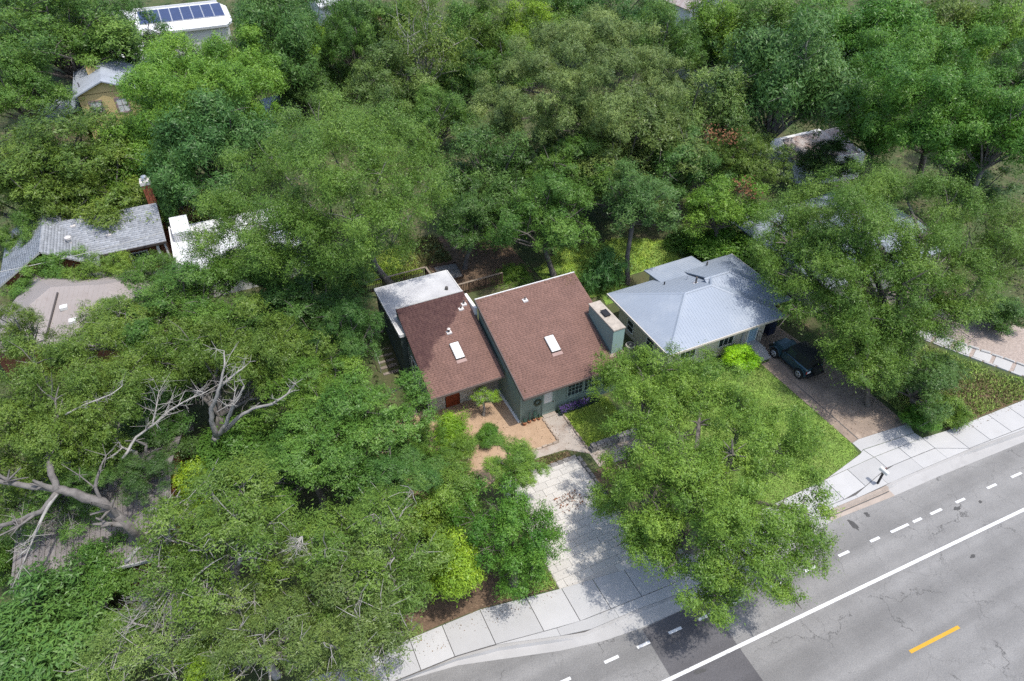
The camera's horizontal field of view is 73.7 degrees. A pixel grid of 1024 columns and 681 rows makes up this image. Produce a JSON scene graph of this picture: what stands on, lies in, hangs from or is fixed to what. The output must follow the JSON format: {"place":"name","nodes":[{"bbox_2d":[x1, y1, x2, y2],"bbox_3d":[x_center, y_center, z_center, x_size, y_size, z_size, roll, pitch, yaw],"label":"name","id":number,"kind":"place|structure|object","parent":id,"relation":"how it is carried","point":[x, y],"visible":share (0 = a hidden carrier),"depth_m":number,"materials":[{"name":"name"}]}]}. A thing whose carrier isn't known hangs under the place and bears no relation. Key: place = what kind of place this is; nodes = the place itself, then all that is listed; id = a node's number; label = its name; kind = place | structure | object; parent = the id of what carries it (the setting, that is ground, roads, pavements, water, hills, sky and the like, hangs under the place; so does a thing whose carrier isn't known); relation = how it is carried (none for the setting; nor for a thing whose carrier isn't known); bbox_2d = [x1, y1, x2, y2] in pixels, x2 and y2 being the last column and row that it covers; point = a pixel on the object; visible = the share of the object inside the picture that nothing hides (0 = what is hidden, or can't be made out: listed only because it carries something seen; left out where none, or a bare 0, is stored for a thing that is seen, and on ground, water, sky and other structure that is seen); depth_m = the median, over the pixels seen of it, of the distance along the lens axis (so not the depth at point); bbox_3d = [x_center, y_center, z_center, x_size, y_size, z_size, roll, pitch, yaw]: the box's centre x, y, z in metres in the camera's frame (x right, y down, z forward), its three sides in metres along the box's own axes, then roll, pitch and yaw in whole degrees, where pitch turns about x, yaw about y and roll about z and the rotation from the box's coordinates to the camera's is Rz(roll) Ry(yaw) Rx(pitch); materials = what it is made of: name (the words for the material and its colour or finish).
{"place":"outdoors","nodes":[
{"label":"outdoors","id":0,"kind":"place"},
{"bbox_2d":[379,391,555,522],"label":"front yard","id":1,"kind":"structure","parent":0,"point":[536,430],"depth_m":42.63,"materials":[{"name":"beige gravel"}]},
{"bbox_2d":[419,228,532,290],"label":"back yard","id":2,"kind":"structure","parent":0,"point":[510,254],"depth_m":54.79,"materials":[{"name":"brown soil"}]},
{"bbox_2d":[0,0,1023,680],"bbox_3d":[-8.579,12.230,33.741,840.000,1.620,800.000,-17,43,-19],"label":"ground","id":3,"kind":"structure","parent":0,"point":[530,258],"depth_m":53.27,"materials":[{"name":"green plant"}]},
{"bbox_2d":[0,301,66,408],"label":"oak tree","id":4,"kind":"object","parent":3,"relation":"on","point":[26,315],"visible":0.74,"depth_m":38.83,"materials":[{"name":"green plant"}]},
{"bbox_2d":[0,40,85,130],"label":"oak tree","id":5,"kind":"object","parent":3,"relation":"on","point":[10,94],"visible":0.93,"depth_m":68.53,"materials":[{"name":"green plant"}]},
{"bbox_2d":[0,243,87,305],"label":"oak tree","id":6,"kind":"object","parent":3,"relation":"on","point":[30,274],"visible":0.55,"depth_m":49.06,"materials":[{"name":"green plant"}]},
{"bbox_2d":[0,129,90,226],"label":"oak tree","id":7,"kind":"object","parent":3,"relation":"on","point":[50,211],"visible":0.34,"depth_m":52.78,"materials":[{"name":"green plant"}]},
{"bbox_2d":[0,547,119,680],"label":"shrub","id":8,"kind":"object","parent":3,"relation":"on","point":[31,641],"visible":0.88,"depth_m":28.92,"materials":[{"name":"green plant"}]},
{"bbox_2d":[0,98,146,215],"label":"oak tree","id":9,"kind":"object","parent":3,"relation":"on","point":[92,155],"visible":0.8,"depth_m":53.77,"materials":[{"name":"green plant"}]},
{"bbox_2d":[0,0,163,92],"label":"oak tree","id":10,"kind":"object","parent":3,"relation":"on","point":[22,34],"visible":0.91,"depth_m":74.34,"materials":[{"name":"green plant"}]},
{"bbox_2d":[0,175,172,290],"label":"house","id":11,"kind":"structure","parent":3,"relation":"on","point":[57,235],"depth_m":52.97,"materials":[{"name":"grey metal"}]},
{"bbox_2d":[39,55,140,143],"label":"house","id":12,"kind":"structure","parent":3,"relation":"on","point":[90,84],"depth_m":73.80,"materials":[{"name":"yellow paint"}]},
{"bbox_2d":[0,316,180,586],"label":"oak tree","id":13,"kind":"object","parent":3,"relation":"on","point":[44,434],"visible":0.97,"depth_m":32.49,"materials":[{"name":"green plant"}]},
{"bbox_2d":[0,269,183,379],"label":"house","id":14,"kind":"structure","parent":3,"relation":"on","point":[56,301],"depth_m":45.70,"materials":[{"name":"brick"}]},
{"bbox_2d":[17,147,167,236],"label":"oak tree","id":15,"kind":"object","parent":3,"relation":"on","point":[89,210],"visible":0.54,"depth_m":53.86,"materials":[{"name":"green plant"}]},
{"bbox_2d":[10,425,193,602],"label":"house","id":16,"kind":"structure","parent":3,"relation":"on","point":[53,551],"depth_m":32.88,"materials":[{"name":"brick"}]},
{"bbox_2d":[63,528,143,602],"bbox_3d":[-19.426,10.942,32.974,4.474,4.102,4.417,24,46,26],"label":"shrub","id":17,"kind":"object","parent":3,"relation":"on","point":[104,577],"visible":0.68,"depth_m":31.79,"materials":[{"name":"green plant"}]},
{"bbox_2d":[51,292,165,372],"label":"oak tree","id":18,"kind":"object","parent":3,"relation":"on","point":[76,332],"visible":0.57,"depth_m":39.39,"materials":[{"name":"green plant"}]},
{"bbox_2d":[59,249,157,281],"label":"oak tree","id":19,"kind":"object","parent":3,"relation":"on","point":[117,262],"visible":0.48,"depth_m":48.33,"materials":[{"name":"green plant"}]},
{"bbox_2d":[81,110,156,201],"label":"pecan tree","id":20,"kind":"object","parent":3,"relation":"on","point":[141,142],"visible":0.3,"depth_m":56.88,"materials":[{"name":"green plant"}]},
{"bbox_2d":[70,0,172,95],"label":"oak tree","id":21,"kind":"object","parent":3,"relation":"on","point":[129,6],"visible":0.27,"depth_m":79.23,"materials":[{"name":"green plant"}]},
{"bbox_2d":[53,576,235,680],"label":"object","id":22,"kind":"object","parent":3,"relation":"on","point":[168,649],"visible":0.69,"depth_m":27.62,"materials":[{"name":"green plant"}]},
{"bbox_2d":[112,450,181,506],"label":"oak tree","id":23,"kind":"object","parent":3,"relation":"on","point":[131,473],"visible":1,"depth_m":32.75,"materials":[{"name":"green plant"}]},
{"bbox_2d":[106,404,200,461],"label":"oak tree","id":24,"kind":"object","parent":3,"relation":"on","point":[183,445],"visible":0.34,"depth_m":37.27,"materials":[{"name":"green plant"}]},
{"bbox_2d":[113,0,231,57],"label":"house","id":25,"kind":"structure","parent":3,"relation":"on","point":[202,19],"depth_m":97.01,"materials":[{"name":"metal"}]},
{"bbox_2d":[116,362,230,446],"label":"oak tree","id":26,"kind":"object","parent":3,"relation":"on","point":[184,421],"visible":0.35,"depth_m":38.00,"materials":[{"name":"green plant"}]},
{"bbox_2d":[101,253,262,384],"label":"oak tree","id":27,"kind":"object","parent":3,"relation":"on","point":[181,285],"visible":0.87,"depth_m":40.48,"materials":[{"name":"green plant"}]},
{"bbox_2d":[104,19,293,171],"bbox_3d":[-28.531,-21.549,64.602,16.165,13.895,20.150,-17,43,-19],"label":"pecan tree","id":28,"kind":"object","parent":3,"relation":"on","point":[163,75],"visible":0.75,"depth_m":59.16,"materials":[{"name":"green plant"}]},
{"bbox_2d":[123,80,298,216],"bbox_3d":[-25.650,-15.456,58.189,11.228,12.760,15.432,8,41,10],"label":"pecan tree","id":29,"kind":"object","parent":3,"relation":"on","point":[209,138],"visible":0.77,"depth_m":54.96,"materials":[{"name":"green plant"}]},
{"bbox_2d":[112,447,313,634],"bbox_3d":[-12.713,9.869,30.724,8.304,9.072,8.772,-17,43,-19],"label":"oak tree","id":30,"kind":"object","parent":3,"relation":"on","point":[239,522],"visible":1,"depth_m":28.82,"materials":[{"name":"green plant"}]},
{"bbox_2d":[122,289,343,444],"bbox_3d":[-15.190,2.633,38.377,12.006,10.375,8.075,-5,40,-6],"label":"oak tree","id":31,"kind":"object","parent":3,"relation":"on","point":[248,359],"visible":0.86,"depth_m":37.49,"materials":[{"name":"green plant"}]},
{"bbox_2d":[184,406,289,503],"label":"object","id":32,"kind":"object","parent":3,"relation":"on","point":[233,440],"visible":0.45,"depth_m":37.14,"materials":[{"name":"green plant"}]},
{"bbox_2d":[181,570,349,680],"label":"oak tree","id":33,"kind":"object","parent":3,"relation":"on","point":[257,646],"visible":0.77,"depth_m":27.18,"materials":[{"name":"green plant"}]},
{"bbox_2d":[214,0,326,103],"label":"pecan tree","id":34,"kind":"object","parent":3,"relation":"on","point":[290,33],"visible":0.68,"depth_m":69.61,"materials":[{"name":"green plant"}]},
{"bbox_2d":[211,260,372,374],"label":"oak tree","id":35,"kind":"object","parent":3,"relation":"on","point":[304,308],"visible":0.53,"depth_m":42.12,"materials":[{"name":"green plant"}]},
{"bbox_2d":[234,408,393,512],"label":"oak tree","id":36,"kind":"object","parent":3,"relation":"on","point":[305,469],"visible":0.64,"depth_m":33.45,"materials":[{"name":"green plant"}]},
{"bbox_2d":[248,352,380,451],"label":"oak tree","id":37,"kind":"object","parent":3,"relation":"on","point":[300,370],"visible":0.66,"depth_m":36.08,"materials":[{"name":"green plant"}]},
{"bbox_2d":[174,77,458,293],"bbox_3d":[-11.406,-8.119,44.850,18.557,15.988,17.910,17,43,19],"label":"elm tree","id":38,"kind":"object","parent":3,"relation":"on","point":[301,218],"visible":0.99,"depth_m":40.37,"materials":[{"name":"green plant"}]},
{"bbox_2d":[290,245,384,308],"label":"oak tree","id":39,"kind":"object","parent":3,"relation":"on","point":[337,286],"visible":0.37,"depth_m":45.73,"materials":[{"name":"green plant"}]},
{"bbox_2d":[303,297,385,372],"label":"oak tree","id":40,"kind":"object","parent":3,"relation":"on","point":[350,319],"visible":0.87,"depth_m":39.10,"materials":[{"name":"green plant"}]},
{"bbox_2d":[318,0,378,100],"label":"oak tree","id":41,"kind":"object","parent":3,"relation":"on","point":[342,39],"visible":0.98,"depth_m":75.08,"materials":[{"name":"green plant"}]},
{"bbox_2d":[277,527,428,680],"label":"oak tree","id":42,"kind":"object","parent":3,"relation":"on","point":[363,640],"visible":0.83,"depth_m":27.11,"materials":[{"name":"green plant"}]},
{"bbox_2d":[273,361,446,491],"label":"oak tree","id":43,"kind":"object","parent":3,"relation":"on","point":[384,422],"visible":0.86,"depth_m":34.81,"materials":[{"name":"green plant"}]},
{"bbox_2d":[279,465,459,642],"bbox_3d":[-6.022,10.375,30.996,7.962,7.947,7.432,-17,43,-19],"label":"oak tree","id":44,"kind":"object","parent":3,"relation":"on","point":[327,539],"visible":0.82,"depth_m":29.47,"materials":[{"name":"green plant"}]},
{"bbox_2d":[332,36,446,122],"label":"oak tree","id":45,"kind":"object","parent":3,"relation":"on","point":[371,83],"visible":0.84,"depth_m":69.23,"materials":[{"name":"green plant"}]},
{"bbox_2d":[341,430,449,514],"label":"oak tree","id":46,"kind":"object","parent":3,"relation":"on","point":[389,465],"visible":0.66,"depth_m":34.20,"materials":[{"name":"green plant"}]},
{"bbox_2d":[371,0,490,92],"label":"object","id":47,"kind":"object","parent":3,"relation":"on","point":[413,45],"visible":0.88,"depth_m":72.19,"materials":[{"name":"green plant"}]},
{"bbox_2d":[409,484,471,542],"bbox_3d":[-3.788,9.220,35.159,3.701,3.930,3.547,-17,43,-19],"label":"shrub","id":48,"kind":"object","parent":3,"relation":"on","point":[433,515],"visible":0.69,"depth_m":34.48,"materials":[{"name":"green plant"}]},
{"bbox_2d":[410,80,478,151],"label":"oak tree","id":49,"kind":"object","parent":3,"relation":"on","point":[434,122],"visible":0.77,"depth_m":66.93,"materials":[{"name":"green plant"}]},
{"bbox_2d":[434,176,513,269],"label":"oak tree","id":50,"kind":"object","parent":3,"relation":"on","point":[482,209],"visible":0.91,"depth_m":49.81,"materials":[{"name":"green plant"}]},
{"bbox_2d":[403,552,556,633],"bbox_3d":[-1.865,12.498,34.224,7.500,0.070,3.400,-17,43,-19],"label":"flower bed","id":51,"kind":"object","parent":3,"relation":"on","point":[438,612],"visible":0.35,"depth_m":33.62,"materials":[{"name":"brown soil"}]},
{"bbox_2d":[410,525,491,606],"bbox_3d":[-2.878,10.882,32.554,3.974,4.710,3.924,7,40,8],"label":"shrub","id":52,"kind":"object","parent":51,"relation":"on","point":[452,582],"visible":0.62,"depth_m":31.25,"materials":[{"name":"green plant"}]},
{"bbox_2d":[425,115,559,255],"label":"oak tree","id":53,"kind":"object","parent":3,"relation":"on","point":[500,175],"visible":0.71,"depth_m":52.46,"materials":[{"name":"green plant"}]},
{"bbox_2d":[459,0,538,59],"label":"oak tree","id":54,"kind":"object","parent":3,"relation":"on","point":[493,27],"visible":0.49,"depth_m":79.98,"materials":[{"name":"green plant"}]},
{"bbox_2d":[374,270,625,422],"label":"house","id":55,"kind":"structure","parent":3,"relation":"on","point":[546,340],"depth_m":43.55,"materials":[{"name":"green"}]},
{"bbox_2d":[445,464,570,608],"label":"oak tree","id":56,"kind":"object","parent":3,"relation":"on","point":[524,554],"visible":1,"depth_m":32.49,"materials":[{"name":"green plant"}]},
{"bbox_2d":[0,0,1023,680],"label":"understory","id":57,"kind":"object","parent":3,"relation":"on","point":[234,4],"visible":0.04,"depth_m":61.25,"materials":[{"name":"green plant"}]},
{"bbox_2d":[481,431,553,500],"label":"oak tree","id":58,"kind":"object","parent":3,"relation":"on","point":[521,452],"visible":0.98,"depth_m":35.76,"materials":[{"name":"green plant"}]},
{"bbox_2d":[477,166,601,276],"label":"oak tree","id":59,"kind":"object","parent":3,"relation":"on","point":[555,229],"visible":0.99,"depth_m":48.76,"materials":[{"name":"green plant"}]},
{"bbox_2d":[516,131,627,243],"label":"oak tree","id":60,"kind":"object","parent":3,"relation":"on","point":[583,146],"visible":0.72,"depth_m":52.40,"materials":[{"name":"green plant"}]},
{"bbox_2d":[465,1,696,168],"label":"oak tree","id":61,"kind":"object","parent":3,"relation":"on","point":[589,108],"visible":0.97,"depth_m":56.45,"materials":[{"name":"green plant"}]},
{"bbox_2d":[573,240,635,298],"bbox_3d":[6.837,-5.338,52.349,5.379,5.028,4.506,-17,43,-19],"label":"tropical shrub","id":62,"kind":"object","parent":3,"relation":"on","point":[603,272],"visible":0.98,"depth_m":51.50,"materials":[{"name":"green plant"}]},
{"bbox_2d":[533,237,681,304],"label":"lawn","id":63,"kind":"structure","parent":3,"relation":"on","point":[607,300],"depth_m":55.00,"materials":[{"name":"plant"}]},
{"bbox_2d":[525,93,718,223],"bbox_3d":[9.568,-15.269,57.228,15.173,11.104,15.160,-17,43,-19],"label":"oak tree","id":64,"kind":"object","parent":3,"relation":"on","point":[653,138],"visible":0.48,"depth_m":53.98,"materials":[{"name":"green plant"}]},
{"bbox_2d":[598,154,684,285],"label":"pecan tree","id":65,"kind":"object","parent":3,"relation":"on","point":[635,197],"visible":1,"depth_m":48.59,"materials":[{"name":"green plant"}]},
{"bbox_2d":[613,0,705,97],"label":"oak tree","id":66,"kind":"object","parent":3,"relation":"on","point":[681,45],"visible":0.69,"depth_m":76.53,"materials":[{"name":"green plant"}]},
{"bbox_2d":[642,124,736,222],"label":"oak tree","id":67,"kind":"object","parent":3,"relation":"on","point":[697,177],"visible":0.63,"depth_m":54.56,"materials":[{"name":"green plant"}]},
{"bbox_2d":[636,61,784,177],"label":"oak tree","id":68,"kind":"object","parent":3,"relation":"on","point":[719,109],"visible":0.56,"depth_m":60.37,"materials":[{"name":"green plant"}]},
{"bbox_2d":[583,338,844,634],"bbox_3d":[9.616,6.289,35.058,12.002,9.014,17.781,1,40,1],"label":"oak tree","id":69,"kind":"object","parent":3,"relation":"on","point":[733,523],"visible":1,"depth_m":31.56,"materials":[{"name":"green plant"}]},
{"bbox_2d":[682,0,747,65],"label":"pecan tree","id":70,"kind":"object","parent":3,"relation":"on","point":[709,13],"visible":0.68,"depth_m":81.71,"materials":[{"name":"green plant"}]},
{"bbox_2d":[682,219,760,269],"bbox_3d":[17.336,-7.730,55.416,7.198,3.630,7.289,20,44,22],"label":"shrub","id":71,"kind":"object","parent":3,"relation":"on","point":[726,241],"visible":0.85,"depth_m":54.21,"materials":[{"name":"green plant"}]},
{"bbox_2d":[680,171,773,239],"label":"pecan tree","id":72,"kind":"object","parent":3,"relation":"on","point":[725,209],"visible":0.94,"depth_m":52.30,"materials":[{"name":"green plant"}]},
{"bbox_2d":[630,355,859,507],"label":"lawn","id":73,"kind":"structure","parent":3,"relation":"on","point":[793,475],"depth_m":42.12,"materials":[{"name":"plant"}]},
{"bbox_2d":[701,123,798,199],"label":"oak tree","id":74,"kind":"object","parent":3,"relation":"on","point":[748,160],"visible":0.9,"depth_m":55.97,"materials":[{"name":"green plant"}]},
{"bbox_2d":[711,0,799,69],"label":"oak tree","id":75,"kind":"object","parent":3,"relation":"on","point":[780,9],"visible":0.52,"depth_m":80.39,"materials":[{"name":"green plant"}]},
{"bbox_2d":[710,0,883,177],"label":"pecan tree","id":76,"kind":"object","parent":3,"relation":"on","point":[788,78],"visible":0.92,"depth_m":58.54,"materials":[{"name":"green plant"}]},
{"bbox_2d":[767,127,865,185],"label":"house","id":77,"kind":"structure","parent":3,"relation":"on","point":[795,140],"depth_m":67.09,"materials":[{"name":"grey"}]},
{"bbox_2d":[791,136,863,195],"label":"oak tree","id":78,"kind":"object","parent":3,"relation":"on","point":[820,156],"visible":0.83,"depth_m":61.18,"materials":[{"name":"green plant"}]},
{"bbox_2d":[819,334,921,407],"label":"elm tree","id":79,"kind":"object","parent":3,"relation":"on","point":[891,376],"visible":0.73,"depth_m":41.34,"materials":[{"name":"green plant"}]},
{"bbox_2d":[828,105,922,185],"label":"pecan tree","id":80,"kind":"object","parent":3,"relation":"on","point":[873,146],"visible":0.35,"depth_m":59.28,"materials":[{"name":"green plant"}]},
{"bbox_2d":[741,148,1023,396],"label":"elm tree","id":81,"kind":"object","parent":3,"relation":"on","point":[913,313],"visible":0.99,"depth_m":42.48,"materials":[{"name":"green plant"}]},
{"bbox_2d":[820,0,946,113],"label":"pecan tree","id":82,"kind":"object","parent":3,"relation":"on","point":[881,13],"visible":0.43,"depth_m":73.12,"materials":[{"name":"green plant"}]},
{"bbox_2d":[820,14,1023,198],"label":"pecan tree","id":83,"kind":"object","parent":3,"relation":"on","point":[947,85],"visible":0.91,"depth_m":53.29,"materials":[{"name":"green plant"}]},
{"bbox_2d":[870,332,974,425],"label":"oak tree","id":84,"kind":"object","parent":3,"relation":"on","point":[934,379],"visible":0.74,"depth_m":41.06,"materials":[{"name":"green plant"}]},
{"bbox_2d":[870,338,1023,426],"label":"grass","id":85,"kind":"structure","parent":3,"relation":"on","point":[961,395],"depth_m":45.23,"materials":[{"name":"green plant"}]},
{"bbox_2d":[913,155,1023,227],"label":"oak tree","id":86,"kind":"object","parent":3,"relation":"on","point":[963,173],"visible":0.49,"depth_m":55.19,"materials":[{"name":"green plant"}]},
{"bbox_2d":[930,189,1023,321],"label":"elm tree","id":87,"kind":"object","parent":3,"relation":"on","point":[1015,255],"visible":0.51,"depth_m":45.97,"materials":[{"name":"green plant"}]},
{"bbox_2d":[951,0,1023,65],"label":"pecan tree","id":88,"kind":"object","parent":3,"relation":"on","point":[997,13],"visible":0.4,"depth_m":73.44,"materials":[{"name":"green plant"}]},
{"bbox_2d":[952,79,1023,229],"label":"pecan tree","id":89,"kind":"object","parent":3,"relation":"on","point":[1005,135],"visible":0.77,"depth_m":50.31,"materials":[{"name":"green plant"}]},
{"bbox_2d":[501,459,648,588],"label":"driveway","id":90,"kind":"structure","parent":0,"point":[594,557],"depth_m":36.83,"materials":[{"name":"grey concrete"}]},
{"bbox_2d":[528,412,643,466],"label":"front path","id":91,"kind":"structure","parent":0,"point":[568,441],"depth_m":41.55,"materials":[{"name":"concrete"}]},
{"bbox_2d":[307,400,1023,680],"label":"sidewalk","id":92,"kind":"structure","parent":0,"point":[568,605],"depth_m":34.02,"materials":[{"name":"concrete"}]},
{"bbox_2d":[607,254,792,371],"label":"house","id":93,"kind":"structure","parent":0,"point":[689,303],"depth_m":47.15,"materials":[{"name":"metal"}]},
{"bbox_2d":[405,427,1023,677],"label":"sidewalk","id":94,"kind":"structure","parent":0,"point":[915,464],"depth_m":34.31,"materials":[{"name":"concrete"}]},
{"bbox_2d":[406,442,1023,680],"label":"road","id":95,"kind":"structure","parent":0,"point":[926,583],"depth_m":33.16,"materials":[{"name":"grey asphalt"}]},
{"bbox_2d":[398,514,830,680],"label":"kerb","id":96,"kind":"structure","parent":95,"relation":"on","point":[642,617],"depth_m":32.26,"materials":[{"name":"concrete"}]},
{"bbox_2d":[886,430,1023,494],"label":"kerb","id":97,"kind":"structure","parent":95,"relation":"on","point":[933,471],"depth_m":40.53,"materials":[{"name":"concrete"}]},
{"bbox_2d":[759,326,906,442],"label":"driveway","id":98,"kind":"structure","parent":0,"point":[881,415],"depth_m":44.52,"materials":[{"name":"grey concrete"}]},
{"bbox_2d":[769,338,823,378],"bbox_3d":[19.497,0.960,46.619,2.040,1.780,3.815,-17,43,-19],"label":"parked car","id":99,"kind":"object","parent":98,"relation":"on","point":[803,359],"visible":1,"depth_m":45.78,"materials":[{"name":"paint"}]},
{"bbox_2d":[886,291,1023,363],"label":"driveway","id":100,"kind":"structure","parent":0,"point":[1011,347],"depth_m":49.31,"materials":[{"name":"white concrete"}]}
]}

